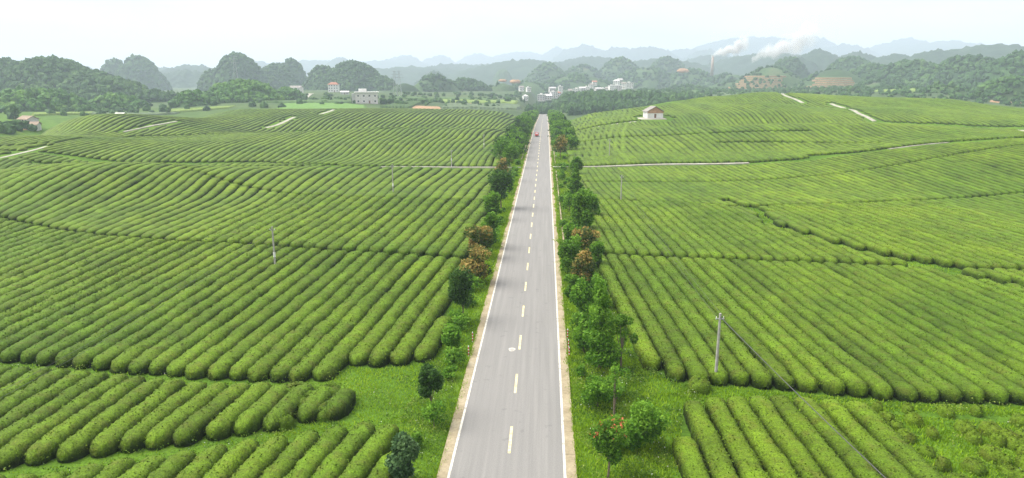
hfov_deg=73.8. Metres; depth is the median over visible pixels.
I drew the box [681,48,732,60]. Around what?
distant hill
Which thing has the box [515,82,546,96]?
hill
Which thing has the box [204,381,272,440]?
tea hedge
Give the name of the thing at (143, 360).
tea hedge
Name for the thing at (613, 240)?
tea hedge
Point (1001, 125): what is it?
tea hedge
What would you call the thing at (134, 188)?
tea hedge
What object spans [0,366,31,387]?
tea hedge
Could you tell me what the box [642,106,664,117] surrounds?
tea hut
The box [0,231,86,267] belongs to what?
tea hedge
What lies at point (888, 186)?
tea hedge
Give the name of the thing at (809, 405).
overhead wire
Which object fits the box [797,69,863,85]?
hill
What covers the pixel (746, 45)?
distant hill
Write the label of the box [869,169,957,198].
tea hedge
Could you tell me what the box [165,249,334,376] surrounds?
tea hedge
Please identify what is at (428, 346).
tea hedge
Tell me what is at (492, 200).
verge tree
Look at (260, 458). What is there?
tea hedge
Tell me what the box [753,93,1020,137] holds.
tea hedge
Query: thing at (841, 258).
tea hedge
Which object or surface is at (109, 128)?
tea hedge
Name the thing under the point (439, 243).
tea hedge
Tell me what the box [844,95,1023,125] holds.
tea hedge
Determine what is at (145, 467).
tea hedge
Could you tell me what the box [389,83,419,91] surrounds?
hill
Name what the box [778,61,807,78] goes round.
hill
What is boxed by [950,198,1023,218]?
tea hedge
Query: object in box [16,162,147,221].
tea hedge
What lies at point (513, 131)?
avenue tree
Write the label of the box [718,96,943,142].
tea hedge
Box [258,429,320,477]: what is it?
tea hedge
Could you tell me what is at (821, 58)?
distant hill
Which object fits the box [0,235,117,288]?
tea hedge
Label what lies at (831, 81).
terraced field
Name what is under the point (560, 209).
ditch wall
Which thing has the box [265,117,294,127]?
path
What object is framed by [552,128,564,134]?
avenue tree
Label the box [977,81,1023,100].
hill
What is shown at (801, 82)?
forest
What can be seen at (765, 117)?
tea hedge
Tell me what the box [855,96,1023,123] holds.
tea hedge
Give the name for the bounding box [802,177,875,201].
tea hedge
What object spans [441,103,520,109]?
maize field
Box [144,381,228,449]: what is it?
tea hedge
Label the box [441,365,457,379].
verge shrub
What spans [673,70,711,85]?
hill
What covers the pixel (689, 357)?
tea hedge
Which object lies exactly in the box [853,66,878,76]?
hill
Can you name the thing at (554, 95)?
village house
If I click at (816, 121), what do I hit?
tea hedge
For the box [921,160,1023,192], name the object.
tea hedge
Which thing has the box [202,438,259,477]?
tea hedge
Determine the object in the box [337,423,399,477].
tea hedge
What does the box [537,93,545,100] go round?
village house
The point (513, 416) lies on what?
road
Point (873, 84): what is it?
hill
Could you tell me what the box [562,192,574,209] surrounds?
shrub
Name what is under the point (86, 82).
forest
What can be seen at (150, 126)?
path
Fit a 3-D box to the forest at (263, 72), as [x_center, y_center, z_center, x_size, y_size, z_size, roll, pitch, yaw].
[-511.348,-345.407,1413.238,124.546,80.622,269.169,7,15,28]
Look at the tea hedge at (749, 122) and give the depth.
272.86 m
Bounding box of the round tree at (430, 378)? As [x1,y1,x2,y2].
[416,363,443,400]
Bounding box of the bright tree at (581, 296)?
[569,276,594,316]
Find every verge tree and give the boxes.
[441,326,461,350]
[481,211,498,247]
[482,190,500,214]
[489,168,502,184]
[502,142,518,165]
[557,234,582,272]
[562,222,578,242]
[563,274,579,297]
[569,157,583,172]
[572,312,593,351]
[589,192,600,214]
[589,241,604,267]
[590,273,608,302]
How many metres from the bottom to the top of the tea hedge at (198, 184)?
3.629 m
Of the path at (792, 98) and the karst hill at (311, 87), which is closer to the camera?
the path at (792, 98)
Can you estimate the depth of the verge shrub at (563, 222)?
125.55 m
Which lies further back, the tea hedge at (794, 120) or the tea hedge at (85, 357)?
the tea hedge at (794, 120)
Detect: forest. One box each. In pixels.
[0,54,178,101]
[0,85,147,111]
[0,90,524,118]
[0,119,37,133]
[100,53,172,90]
[167,78,305,105]
[196,51,307,90]
[302,59,397,91]
[419,72,549,93]
[523,55,742,89]
[524,88,704,115]
[540,71,612,89]
[636,83,1023,105]
[669,75,1023,97]
[730,65,835,88]
[773,49,1023,86]
[974,76,1023,98]
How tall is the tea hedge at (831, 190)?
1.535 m
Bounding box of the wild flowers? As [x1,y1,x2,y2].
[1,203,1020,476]
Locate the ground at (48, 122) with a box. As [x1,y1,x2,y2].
[0,88,1023,477]
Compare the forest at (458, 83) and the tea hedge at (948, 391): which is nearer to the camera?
the tea hedge at (948, 391)
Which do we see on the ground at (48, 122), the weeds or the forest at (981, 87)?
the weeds
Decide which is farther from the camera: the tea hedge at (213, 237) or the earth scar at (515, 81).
the earth scar at (515, 81)
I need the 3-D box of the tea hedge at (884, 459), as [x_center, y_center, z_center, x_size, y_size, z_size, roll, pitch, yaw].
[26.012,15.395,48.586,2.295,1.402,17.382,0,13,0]
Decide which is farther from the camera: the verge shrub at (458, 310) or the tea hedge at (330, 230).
the tea hedge at (330, 230)
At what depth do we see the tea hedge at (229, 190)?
139.87 m
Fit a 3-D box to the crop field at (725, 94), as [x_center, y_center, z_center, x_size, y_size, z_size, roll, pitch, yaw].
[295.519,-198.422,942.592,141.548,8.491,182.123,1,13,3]
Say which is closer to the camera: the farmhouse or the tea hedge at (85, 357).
the tea hedge at (85, 357)
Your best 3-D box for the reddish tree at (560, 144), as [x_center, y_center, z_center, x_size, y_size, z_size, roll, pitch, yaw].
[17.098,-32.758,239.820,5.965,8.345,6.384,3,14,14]
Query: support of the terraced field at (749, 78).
on the hill at (789, 80)
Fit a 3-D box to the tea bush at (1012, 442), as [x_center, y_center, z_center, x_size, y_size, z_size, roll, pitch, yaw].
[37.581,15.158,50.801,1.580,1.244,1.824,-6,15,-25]
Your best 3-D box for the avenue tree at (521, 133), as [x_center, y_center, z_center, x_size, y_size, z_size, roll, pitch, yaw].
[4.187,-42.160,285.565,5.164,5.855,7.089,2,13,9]
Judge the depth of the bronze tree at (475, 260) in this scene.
90.85 m
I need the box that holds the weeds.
[1,156,1018,477]
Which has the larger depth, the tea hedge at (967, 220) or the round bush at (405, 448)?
the tea hedge at (967, 220)
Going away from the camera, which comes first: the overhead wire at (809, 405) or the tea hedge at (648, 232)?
the overhead wire at (809, 405)
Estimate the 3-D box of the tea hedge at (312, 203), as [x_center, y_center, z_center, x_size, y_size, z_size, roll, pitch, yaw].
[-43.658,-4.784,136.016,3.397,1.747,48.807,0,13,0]
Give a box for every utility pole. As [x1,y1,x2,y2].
[271,226,275,263]
[391,164,393,191]
[620,175,622,199]
[714,313,723,371]
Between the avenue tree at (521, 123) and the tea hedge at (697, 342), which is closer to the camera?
the tea hedge at (697, 342)
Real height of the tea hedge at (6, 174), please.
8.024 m
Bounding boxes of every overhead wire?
[0,230,267,391]
[1,229,273,397]
[720,317,885,477]
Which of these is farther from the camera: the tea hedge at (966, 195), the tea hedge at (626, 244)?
the tea hedge at (966, 195)
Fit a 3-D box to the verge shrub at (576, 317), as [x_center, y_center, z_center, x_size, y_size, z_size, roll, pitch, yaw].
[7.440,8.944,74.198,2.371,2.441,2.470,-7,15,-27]
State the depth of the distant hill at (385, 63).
6063.92 m
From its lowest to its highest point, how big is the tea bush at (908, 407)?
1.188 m
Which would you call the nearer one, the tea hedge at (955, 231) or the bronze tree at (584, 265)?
the bronze tree at (584, 265)
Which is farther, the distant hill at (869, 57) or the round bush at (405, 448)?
the distant hill at (869, 57)
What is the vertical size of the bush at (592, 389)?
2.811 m
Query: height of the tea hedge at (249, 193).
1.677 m
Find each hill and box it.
[0,95,90,111]
[17,69,68,87]
[97,101,142,109]
[103,60,119,74]
[119,58,170,90]
[160,64,212,73]
[163,69,203,87]
[178,96,208,106]
[198,72,212,90]
[212,57,265,84]
[219,89,270,102]
[254,61,268,67]
[267,59,329,75]
[268,68,300,89]
[284,60,302,83]
[306,69,325,89]
[317,64,373,91]
[324,57,348,67]
[362,59,436,68]
[371,81,395,90]
[375,65,460,84]
[389,55,426,63]
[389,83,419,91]
[413,70,447,85]
[415,77,461,91]
[422,55,458,65]
[429,63,478,69]
[445,58,571,85]
[456,53,489,63]
[469,51,541,64]
[491,69,512,85]
[491,83,517,90]
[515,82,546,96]
[528,65,560,82]
[536,46,565,61]
[544,76,607,90]
[550,43,602,62]
[559,56,612,70]
[569,67,602,79]
[589,46,629,57]
[602,59,635,80]
[616,46,681,61]
[623,67,670,89]
[634,58,725,75]
[655,60,682,73]
[667,48,697,58]
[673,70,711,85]
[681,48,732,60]
[686,54,730,64]
[693,36,821,55]
[703,75,739,84]
[705,51,800,75]
[710,82,732,88]
[735,67,799,86]
[771,56,821,73]
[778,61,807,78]
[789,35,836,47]
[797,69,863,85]
[798,48,840,70]
[822,43,881,56]
[831,59,855,70]
[841,50,876,60]
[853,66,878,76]
[865,64,924,80]
[865,82,888,87]
[869,37,928,53]
[870,53,906,64]
[879,40,984,55]
[897,48,966,63]
[910,60,978,84]
[928,87,967,94]
[949,43,1023,58]
[971,57,1023,85]
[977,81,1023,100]
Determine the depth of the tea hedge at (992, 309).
83.18 m
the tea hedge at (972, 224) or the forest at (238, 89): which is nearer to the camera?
the tea hedge at (972, 224)
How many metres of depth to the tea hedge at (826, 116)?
262.64 m
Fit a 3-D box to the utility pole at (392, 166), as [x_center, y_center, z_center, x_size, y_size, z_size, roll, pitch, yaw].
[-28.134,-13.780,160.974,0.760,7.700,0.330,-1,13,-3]
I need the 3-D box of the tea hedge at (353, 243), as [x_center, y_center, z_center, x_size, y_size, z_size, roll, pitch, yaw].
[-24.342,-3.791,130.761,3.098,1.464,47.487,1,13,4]
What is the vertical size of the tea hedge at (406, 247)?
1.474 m
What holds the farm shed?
on the ground at (48, 122)
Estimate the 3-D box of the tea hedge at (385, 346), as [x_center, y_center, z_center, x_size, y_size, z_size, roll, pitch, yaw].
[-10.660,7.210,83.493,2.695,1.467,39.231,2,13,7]
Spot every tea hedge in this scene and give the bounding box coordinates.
[0,113,112,137]
[0,113,122,139]
[0,113,215,146]
[0,114,102,136]
[0,114,125,141]
[0,114,211,143]
[0,162,75,191]
[0,162,88,199]
[0,162,95,206]
[0,162,107,213]
[0,162,121,217]
[0,163,58,185]
[0,164,44,179]
[0,165,30,174]
[0,226,50,245]
[0,229,58,251]
[0,230,65,256]
[0,231,76,261]
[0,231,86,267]
[0,233,95,275]
[0,235,107,280]
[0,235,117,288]
[0,235,129,295]
[0,237,141,303]
[0,238,152,312]
[0,239,166,320]
[0,240,178,330]
[0,240,191,339]
[0,240,204,352]
[0,241,217,363]
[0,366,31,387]
[0,366,51,400]
[0,367,70,417]
[0,369,90,430]
[0,371,109,448]
[0,372,128,470]
[2,112,220,145]
[8,162,132,220]
[14,111,225,144]
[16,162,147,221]
[20,242,230,363]
[24,162,156,223]
[24,374,146,465]
[32,162,166,225]
[36,243,243,365]
[42,163,172,226]
[46,136,159,152]
[48,118,73,134]
[50,116,81,134]
[50,165,178,228]
[54,115,88,134]
[54,244,254,367]
[56,377,165,462]
[57,114,96,134]
[58,166,185,230]
[68,168,191,231]
[72,244,268,368]
[76,171,197,232]
[78,135,190,156]
[85,134,198,157]
[85,172,204,233]
[88,378,185,457]
[91,246,281,370]
[95,175,211,235]
[106,178,220,235]
[109,246,294,373]
[116,127,261,161]
[117,180,229,236]
[117,453,165,477]
[118,381,207,452]
[125,128,266,161]
[127,247,307,374]
[128,183,238,237]
[132,127,274,161]
[141,186,248,238]
[142,121,289,161]
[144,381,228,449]
[147,449,196,477]
[148,247,320,375]
[151,110,325,162]
[151,188,258,239]
[160,114,317,162]
[164,190,268,240]
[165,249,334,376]
[169,114,323,162]
[172,382,250,446]
[174,444,227,477]
[175,191,277,240]
[176,133,260,162]
[184,250,346,379]
[188,192,287,242]
[201,192,297,242]
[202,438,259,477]
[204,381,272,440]
[207,250,362,379]
[215,194,306,242]
[226,194,317,243]
[229,251,375,380]
[229,434,289,477]
[233,383,288,436]
[239,194,328,244]
[247,252,389,381]
[251,195,338,246]
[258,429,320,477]
[262,383,315,431]
[263,195,349,246]
[269,253,403,382]
[277,196,359,247]
[280,424,347,477]
[288,253,418,382]
[289,196,370,248]
[296,384,331,423]
[303,196,380,249]
[311,255,433,381]
[311,420,375,477]
[315,196,391,250]
[324,387,356,420]
[327,196,402,251]
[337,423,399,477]
[342,197,413,251]
[349,256,447,365]
[356,197,425,252]
[367,451,392,477]
[368,256,461,367]
[369,197,435,253]
[382,198,447,254]
[388,262,467,365]
[397,198,459,256]
[410,198,469,257]
[414,315,451,361]
[425,199,481,257]
[438,201,487,258]
[593,209,625,255]
[597,254,661,370]
[598,202,636,256]
[599,199,649,256]
[606,199,661,256]
[606,254,685,381]
[615,199,674,257]
[618,254,709,380]
[624,199,686,258]
[630,254,728,385]
[632,200,699,258]
[639,199,711,258]
[642,255,749,386]
[647,200,723,258]
[655,256,771,388]
[656,200,736,261]
[665,201,748,260]
[667,256,795,390]
[670,436,710,477]
[673,201,760,261]
[681,257,819,392]
[682,202,774,261]
[683,399,738,477]
[687,99,839,143]
[690,99,847,143]
[692,98,855,142]
[692,203,787,261]
[694,257,847,395]
[695,98,863,142]
[699,98,871,142]
[700,97,878,142]
[700,203,799,262]
[703,97,904,143]
[704,395,769,477]
[705,96,913,143]
[705,257,869,397]
[707,96,919,142]
[710,204,811,262]
[711,96,916,140]
[715,96,937,142]
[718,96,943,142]
[718,259,893,400]
[719,204,824,262]
[721,96,951,141]
[724,96,956,141]
[726,95,971,140]
[726,394,798,477]
[727,96,964,140]
[730,95,978,139]
[730,259,918,402]
[735,94,992,138]
[735,95,984,139]
[737,94,998,138]
[744,94,1005,137]
[744,259,939,402]
[745,93,1011,137]
[747,93,1009,135]
[747,393,827,477]
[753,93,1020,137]
[754,92,1023,137]
[758,206,840,243]
[758,260,962,403]
[764,222,837,263]
[767,205,865,250]
[768,394,855,477]
[771,260,985,403]
[774,204,891,256]
[782,178,853,201]
[783,204,913,261]
[783,228,852,264]
[783,261,1009,404]
[789,178,860,202]
[790,203,932,263]
[792,396,882,477]
[795,177,869,202]
[795,260,1023,404]
[799,203,953,267]
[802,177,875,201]
[806,203,975,269]
[807,235,865,264]
[808,93,962,124]
[809,176,883,201]
[810,262,1023,386]
[815,176,890,200]
[815,203,991,268]
[816,94,969,125]
[818,94,976,125]
[819,399,917,477]
[820,94,983,125]
[821,175,898,200]
[822,94,990,126]
[822,261,1023,375]
[823,203,1003,269]
[828,174,905,200]
[831,203,1018,269]
[832,95,998,126]
[834,174,912,199]
[835,95,1006,126]
[836,263,1023,361]
[839,95,1013,126]
[839,202,1023,269]
[840,172,920,200]
[841,95,1021,126]
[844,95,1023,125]
[844,399,945,477]
[846,172,928,199]
[846,201,1023,261]
[851,263,1023,353]
[852,171,935,199]
[854,202,1023,257]
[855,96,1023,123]
[858,96,1023,121]
[858,170,943,198]
[861,96,1023,120]
[862,202,1023,255]
[863,96,1023,119]
[864,169,949,198]
[865,264,1023,344]
[868,202,1023,251]
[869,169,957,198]
[873,122,1023,134]
[876,97,1023,118]
[876,168,965,197]
[876,201,1023,247]
[878,264,1023,335]
[879,122,1023,133]
[880,97,1023,117]
[881,167,972,197]
[882,97,1020,116]
[884,201,1023,243]
[887,166,979,196]
[891,201,1023,240]
[893,165,986,196]
[893,264,1023,326]
[899,164,994,196]
[899,201,1023,237]
[904,163,1001,194]
[906,200,1023,234]
[907,266,1023,319]
[910,162,1008,194]
[913,199,1023,229]
[916,161,1016,193]
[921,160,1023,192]
[921,200,1023,228]
[921,265,1023,311]
[927,159,1023,189]
[930,199,1023,225]
[932,158,1023,186]
[936,199,1023,223]
[938,157,1023,183]
[943,198,1023,220]
[944,156,1023,181]
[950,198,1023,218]
[952,274,1023,304]
[958,198,1023,215]
[978,278,1023,297]
[984,128,1023,132]
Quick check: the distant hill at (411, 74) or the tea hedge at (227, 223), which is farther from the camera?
the distant hill at (411, 74)
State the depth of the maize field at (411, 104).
675.16 m
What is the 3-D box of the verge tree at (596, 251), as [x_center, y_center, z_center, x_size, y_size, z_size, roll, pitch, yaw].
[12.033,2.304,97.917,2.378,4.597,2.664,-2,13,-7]
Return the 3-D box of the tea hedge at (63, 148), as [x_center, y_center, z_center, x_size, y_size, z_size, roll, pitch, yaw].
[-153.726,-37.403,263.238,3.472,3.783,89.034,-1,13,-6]
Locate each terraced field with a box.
[728,75,791,88]
[806,77,857,87]
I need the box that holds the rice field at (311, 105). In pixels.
[277,102,366,108]
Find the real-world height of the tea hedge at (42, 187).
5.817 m
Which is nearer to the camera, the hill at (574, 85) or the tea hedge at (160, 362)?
the tea hedge at (160, 362)
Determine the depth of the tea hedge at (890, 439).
49.98 m
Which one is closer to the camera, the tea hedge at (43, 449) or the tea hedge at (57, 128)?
the tea hedge at (43, 449)
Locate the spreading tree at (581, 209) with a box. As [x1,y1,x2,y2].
[569,187,594,228]
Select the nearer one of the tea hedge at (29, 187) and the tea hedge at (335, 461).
the tea hedge at (335, 461)
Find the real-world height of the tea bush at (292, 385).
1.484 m
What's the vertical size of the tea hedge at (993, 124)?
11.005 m
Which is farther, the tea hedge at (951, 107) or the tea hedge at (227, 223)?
the tea hedge at (951, 107)
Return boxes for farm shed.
[29,121,41,130]
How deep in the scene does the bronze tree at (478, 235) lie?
103.44 m
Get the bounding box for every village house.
[522,94,527,100]
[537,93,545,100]
[546,94,551,99]
[548,87,555,91]
[550,91,557,98]
[558,85,562,93]
[608,84,615,90]
[613,80,619,84]
[616,84,621,90]
[621,82,627,88]
[627,82,632,88]
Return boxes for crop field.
[32,111,92,115]
[89,112,179,114]
[170,105,235,111]
[387,96,492,99]
[443,99,517,103]
[700,92,743,95]
[874,88,914,91]
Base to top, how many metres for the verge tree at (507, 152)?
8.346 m
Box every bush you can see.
[278,412,295,430]
[287,379,307,391]
[294,389,314,405]
[317,398,332,421]
[324,381,341,395]
[384,431,420,477]
[581,373,612,406]
[615,398,670,451]
[686,374,710,394]
[871,400,884,412]
[877,410,895,422]
[889,418,903,430]
[897,427,918,443]
[900,401,913,413]
[903,410,924,427]
[917,443,935,458]
[925,425,940,439]
[935,455,953,472]
[936,402,956,418]
[945,471,969,477]
[953,418,977,434]
[958,454,987,475]
[963,428,983,445]
[969,404,982,416]
[977,419,1000,437]
[977,442,1002,464]
[989,431,1007,447]
[995,451,1013,464]
[996,462,1018,477]
[998,424,1019,437]
[1006,433,1023,450]
[1008,411,1023,428]
[1012,453,1023,467]
[1012,467,1023,477]
[1014,427,1023,437]
[1015,445,1023,455]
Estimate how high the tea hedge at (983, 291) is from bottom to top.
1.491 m
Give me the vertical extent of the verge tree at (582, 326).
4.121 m
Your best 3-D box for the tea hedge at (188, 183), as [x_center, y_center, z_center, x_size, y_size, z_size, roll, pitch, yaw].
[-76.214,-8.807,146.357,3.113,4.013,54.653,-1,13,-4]
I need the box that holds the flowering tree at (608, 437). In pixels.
[589,413,629,477]
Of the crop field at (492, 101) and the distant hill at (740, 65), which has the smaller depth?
the crop field at (492, 101)
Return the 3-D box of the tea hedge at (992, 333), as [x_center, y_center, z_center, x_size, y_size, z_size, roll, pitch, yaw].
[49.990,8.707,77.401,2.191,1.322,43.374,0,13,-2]
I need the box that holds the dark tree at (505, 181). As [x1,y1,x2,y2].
[487,169,513,207]
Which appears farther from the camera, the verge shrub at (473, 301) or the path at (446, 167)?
the path at (446, 167)
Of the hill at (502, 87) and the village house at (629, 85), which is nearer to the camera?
the village house at (629, 85)
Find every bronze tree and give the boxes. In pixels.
[459,243,492,278]
[462,225,494,249]
[569,248,596,282]
[571,226,600,250]
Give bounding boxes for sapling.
[600,362,630,414]
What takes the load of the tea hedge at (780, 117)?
on the ground at (48, 122)
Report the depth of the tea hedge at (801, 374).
70.56 m
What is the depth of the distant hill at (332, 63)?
4910.47 m
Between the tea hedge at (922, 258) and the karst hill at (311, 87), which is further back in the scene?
the karst hill at (311, 87)
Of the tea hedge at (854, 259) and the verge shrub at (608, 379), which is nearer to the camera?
the verge shrub at (608, 379)
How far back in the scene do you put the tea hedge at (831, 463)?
49.92 m
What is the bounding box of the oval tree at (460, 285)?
[447,267,473,312]
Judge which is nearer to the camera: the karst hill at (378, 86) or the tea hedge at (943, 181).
the tea hedge at (943, 181)
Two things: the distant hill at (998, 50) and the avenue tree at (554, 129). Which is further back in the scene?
the distant hill at (998, 50)
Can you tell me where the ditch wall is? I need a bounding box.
[556,171,563,239]
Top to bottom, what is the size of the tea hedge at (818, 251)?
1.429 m
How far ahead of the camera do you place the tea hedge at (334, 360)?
72.32 m
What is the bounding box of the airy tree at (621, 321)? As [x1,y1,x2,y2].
[607,314,638,365]
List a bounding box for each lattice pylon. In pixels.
[230,56,237,78]
[390,71,398,95]
[397,71,402,95]
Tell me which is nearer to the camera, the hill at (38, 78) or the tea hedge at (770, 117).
the tea hedge at (770, 117)
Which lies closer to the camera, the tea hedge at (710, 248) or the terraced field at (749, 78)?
the tea hedge at (710, 248)
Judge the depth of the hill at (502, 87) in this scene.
1307.53 m
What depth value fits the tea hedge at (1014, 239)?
126.53 m
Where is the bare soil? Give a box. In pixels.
[412,106,440,108]
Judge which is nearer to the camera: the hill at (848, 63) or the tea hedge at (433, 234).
the tea hedge at (433, 234)
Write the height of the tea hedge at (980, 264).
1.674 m
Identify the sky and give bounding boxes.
[0,0,1023,69]
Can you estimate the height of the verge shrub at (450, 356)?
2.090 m
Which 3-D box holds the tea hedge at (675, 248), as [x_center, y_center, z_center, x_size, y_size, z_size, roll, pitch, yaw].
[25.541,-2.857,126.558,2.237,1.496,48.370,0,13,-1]
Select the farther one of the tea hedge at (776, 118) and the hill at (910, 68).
the hill at (910, 68)
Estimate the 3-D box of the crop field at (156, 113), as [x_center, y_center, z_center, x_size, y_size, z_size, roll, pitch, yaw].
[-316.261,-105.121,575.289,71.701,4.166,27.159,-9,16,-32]
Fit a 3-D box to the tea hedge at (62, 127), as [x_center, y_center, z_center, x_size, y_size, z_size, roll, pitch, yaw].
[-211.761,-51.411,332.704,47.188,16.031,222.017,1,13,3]
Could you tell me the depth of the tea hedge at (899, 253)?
113.84 m
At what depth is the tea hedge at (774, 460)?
50.03 m
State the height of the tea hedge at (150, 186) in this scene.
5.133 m
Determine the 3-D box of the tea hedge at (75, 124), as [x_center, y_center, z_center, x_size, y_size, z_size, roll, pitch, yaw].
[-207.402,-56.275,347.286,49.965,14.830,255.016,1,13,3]
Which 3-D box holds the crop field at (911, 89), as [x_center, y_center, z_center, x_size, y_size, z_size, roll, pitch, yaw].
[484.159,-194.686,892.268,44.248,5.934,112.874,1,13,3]
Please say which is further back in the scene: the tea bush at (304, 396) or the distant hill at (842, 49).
the distant hill at (842, 49)
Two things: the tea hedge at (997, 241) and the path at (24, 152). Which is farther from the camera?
the path at (24, 152)
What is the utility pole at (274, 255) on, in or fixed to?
on the ground at (48, 122)
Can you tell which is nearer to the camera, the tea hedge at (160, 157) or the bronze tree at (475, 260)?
the bronze tree at (475, 260)
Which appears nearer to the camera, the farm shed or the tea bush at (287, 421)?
the tea bush at (287, 421)
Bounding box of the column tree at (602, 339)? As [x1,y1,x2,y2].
[581,278,622,368]
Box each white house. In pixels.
[290,86,303,92]
[327,82,339,91]
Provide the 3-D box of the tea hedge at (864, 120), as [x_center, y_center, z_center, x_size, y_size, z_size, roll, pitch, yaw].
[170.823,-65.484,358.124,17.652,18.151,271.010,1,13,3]
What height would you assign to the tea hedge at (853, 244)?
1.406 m
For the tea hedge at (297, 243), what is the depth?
125.37 m
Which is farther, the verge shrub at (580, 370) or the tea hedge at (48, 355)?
the tea hedge at (48, 355)
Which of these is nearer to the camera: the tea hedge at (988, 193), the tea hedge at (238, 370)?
the tea hedge at (238, 370)
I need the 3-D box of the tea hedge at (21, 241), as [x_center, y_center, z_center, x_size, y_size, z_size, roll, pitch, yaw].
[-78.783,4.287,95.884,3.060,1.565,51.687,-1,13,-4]
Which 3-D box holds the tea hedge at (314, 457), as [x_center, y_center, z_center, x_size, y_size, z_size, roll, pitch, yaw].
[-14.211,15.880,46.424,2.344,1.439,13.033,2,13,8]
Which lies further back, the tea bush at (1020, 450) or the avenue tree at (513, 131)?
the avenue tree at (513, 131)
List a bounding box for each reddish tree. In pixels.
[494,157,512,172]
[551,134,567,156]
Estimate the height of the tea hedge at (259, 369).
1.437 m
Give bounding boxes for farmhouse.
[17,115,38,121]
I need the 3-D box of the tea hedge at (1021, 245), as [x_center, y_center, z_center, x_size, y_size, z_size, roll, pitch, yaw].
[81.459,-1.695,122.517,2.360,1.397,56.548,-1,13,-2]
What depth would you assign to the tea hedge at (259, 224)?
128.71 m
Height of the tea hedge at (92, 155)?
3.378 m
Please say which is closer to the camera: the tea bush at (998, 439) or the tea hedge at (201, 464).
the tea hedge at (201, 464)
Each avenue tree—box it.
[489,138,509,157]
[493,136,510,147]
[504,124,516,136]
[504,139,520,156]
[505,129,516,135]
[515,135,527,152]
[516,131,526,135]
[516,143,524,154]
[518,121,530,132]
[518,126,529,139]
[522,117,532,127]
[550,119,562,128]
[550,131,561,138]
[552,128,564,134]
[560,121,571,127]
[562,126,575,136]
[563,134,579,148]
[566,129,579,145]
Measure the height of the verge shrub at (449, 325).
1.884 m
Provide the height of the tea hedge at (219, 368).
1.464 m
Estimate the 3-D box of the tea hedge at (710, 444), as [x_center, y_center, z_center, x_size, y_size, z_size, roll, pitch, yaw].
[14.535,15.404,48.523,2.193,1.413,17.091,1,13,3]
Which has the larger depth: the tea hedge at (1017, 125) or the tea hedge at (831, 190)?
the tea hedge at (1017, 125)
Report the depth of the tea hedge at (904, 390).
69.24 m
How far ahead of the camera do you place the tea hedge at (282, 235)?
126.25 m
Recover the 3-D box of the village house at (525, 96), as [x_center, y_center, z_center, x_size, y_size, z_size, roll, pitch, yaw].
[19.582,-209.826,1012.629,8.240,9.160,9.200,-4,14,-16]
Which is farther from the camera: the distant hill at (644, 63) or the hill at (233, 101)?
the distant hill at (644, 63)
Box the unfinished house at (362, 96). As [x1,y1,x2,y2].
[352,89,378,103]
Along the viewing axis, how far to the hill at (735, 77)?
1655.76 m
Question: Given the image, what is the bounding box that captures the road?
[436,114,576,477]
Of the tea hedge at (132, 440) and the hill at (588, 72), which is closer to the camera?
the tea hedge at (132, 440)
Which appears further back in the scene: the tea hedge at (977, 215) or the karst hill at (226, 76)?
the karst hill at (226, 76)
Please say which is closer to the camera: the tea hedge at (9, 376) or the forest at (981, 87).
the tea hedge at (9, 376)
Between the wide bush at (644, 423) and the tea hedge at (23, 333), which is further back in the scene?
the tea hedge at (23, 333)
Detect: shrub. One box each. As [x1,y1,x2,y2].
[411,430,422,444]
[420,400,448,425]
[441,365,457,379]
[442,323,460,332]
[443,346,466,365]
[447,312,468,330]
[448,305,470,319]
[467,274,484,287]
[468,293,478,305]
[496,215,505,224]
[556,194,563,203]
[557,173,563,178]
[560,218,568,226]
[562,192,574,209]
[569,311,586,328]
[576,363,587,376]
[603,375,621,396]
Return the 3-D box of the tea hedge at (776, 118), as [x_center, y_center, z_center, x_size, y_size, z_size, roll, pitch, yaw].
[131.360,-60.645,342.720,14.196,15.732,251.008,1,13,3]
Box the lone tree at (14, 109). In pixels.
[5,104,19,118]
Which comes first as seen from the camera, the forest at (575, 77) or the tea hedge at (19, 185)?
the tea hedge at (19, 185)
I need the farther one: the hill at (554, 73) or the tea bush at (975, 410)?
the hill at (554, 73)
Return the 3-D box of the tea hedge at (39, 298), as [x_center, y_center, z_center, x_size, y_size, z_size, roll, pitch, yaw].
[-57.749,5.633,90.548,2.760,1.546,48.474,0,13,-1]
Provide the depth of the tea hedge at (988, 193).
169.97 m
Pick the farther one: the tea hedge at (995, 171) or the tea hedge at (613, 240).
the tea hedge at (995, 171)
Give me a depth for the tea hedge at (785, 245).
115.57 m
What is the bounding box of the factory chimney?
[710,56,713,75]
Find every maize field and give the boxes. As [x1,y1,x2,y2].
[255,99,351,103]
[379,100,420,107]
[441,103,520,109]
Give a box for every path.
[0,146,46,157]
[123,121,177,131]
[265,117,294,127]
[381,166,520,167]
[553,162,749,167]
[637,117,665,119]
[781,93,803,102]
[831,103,875,120]
[889,142,949,148]
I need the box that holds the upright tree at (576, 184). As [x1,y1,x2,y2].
[567,162,583,195]
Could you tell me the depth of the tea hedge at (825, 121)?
261.02 m
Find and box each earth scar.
[510,80,520,82]
[677,68,688,72]
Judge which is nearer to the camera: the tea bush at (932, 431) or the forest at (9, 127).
the tea bush at (932, 431)

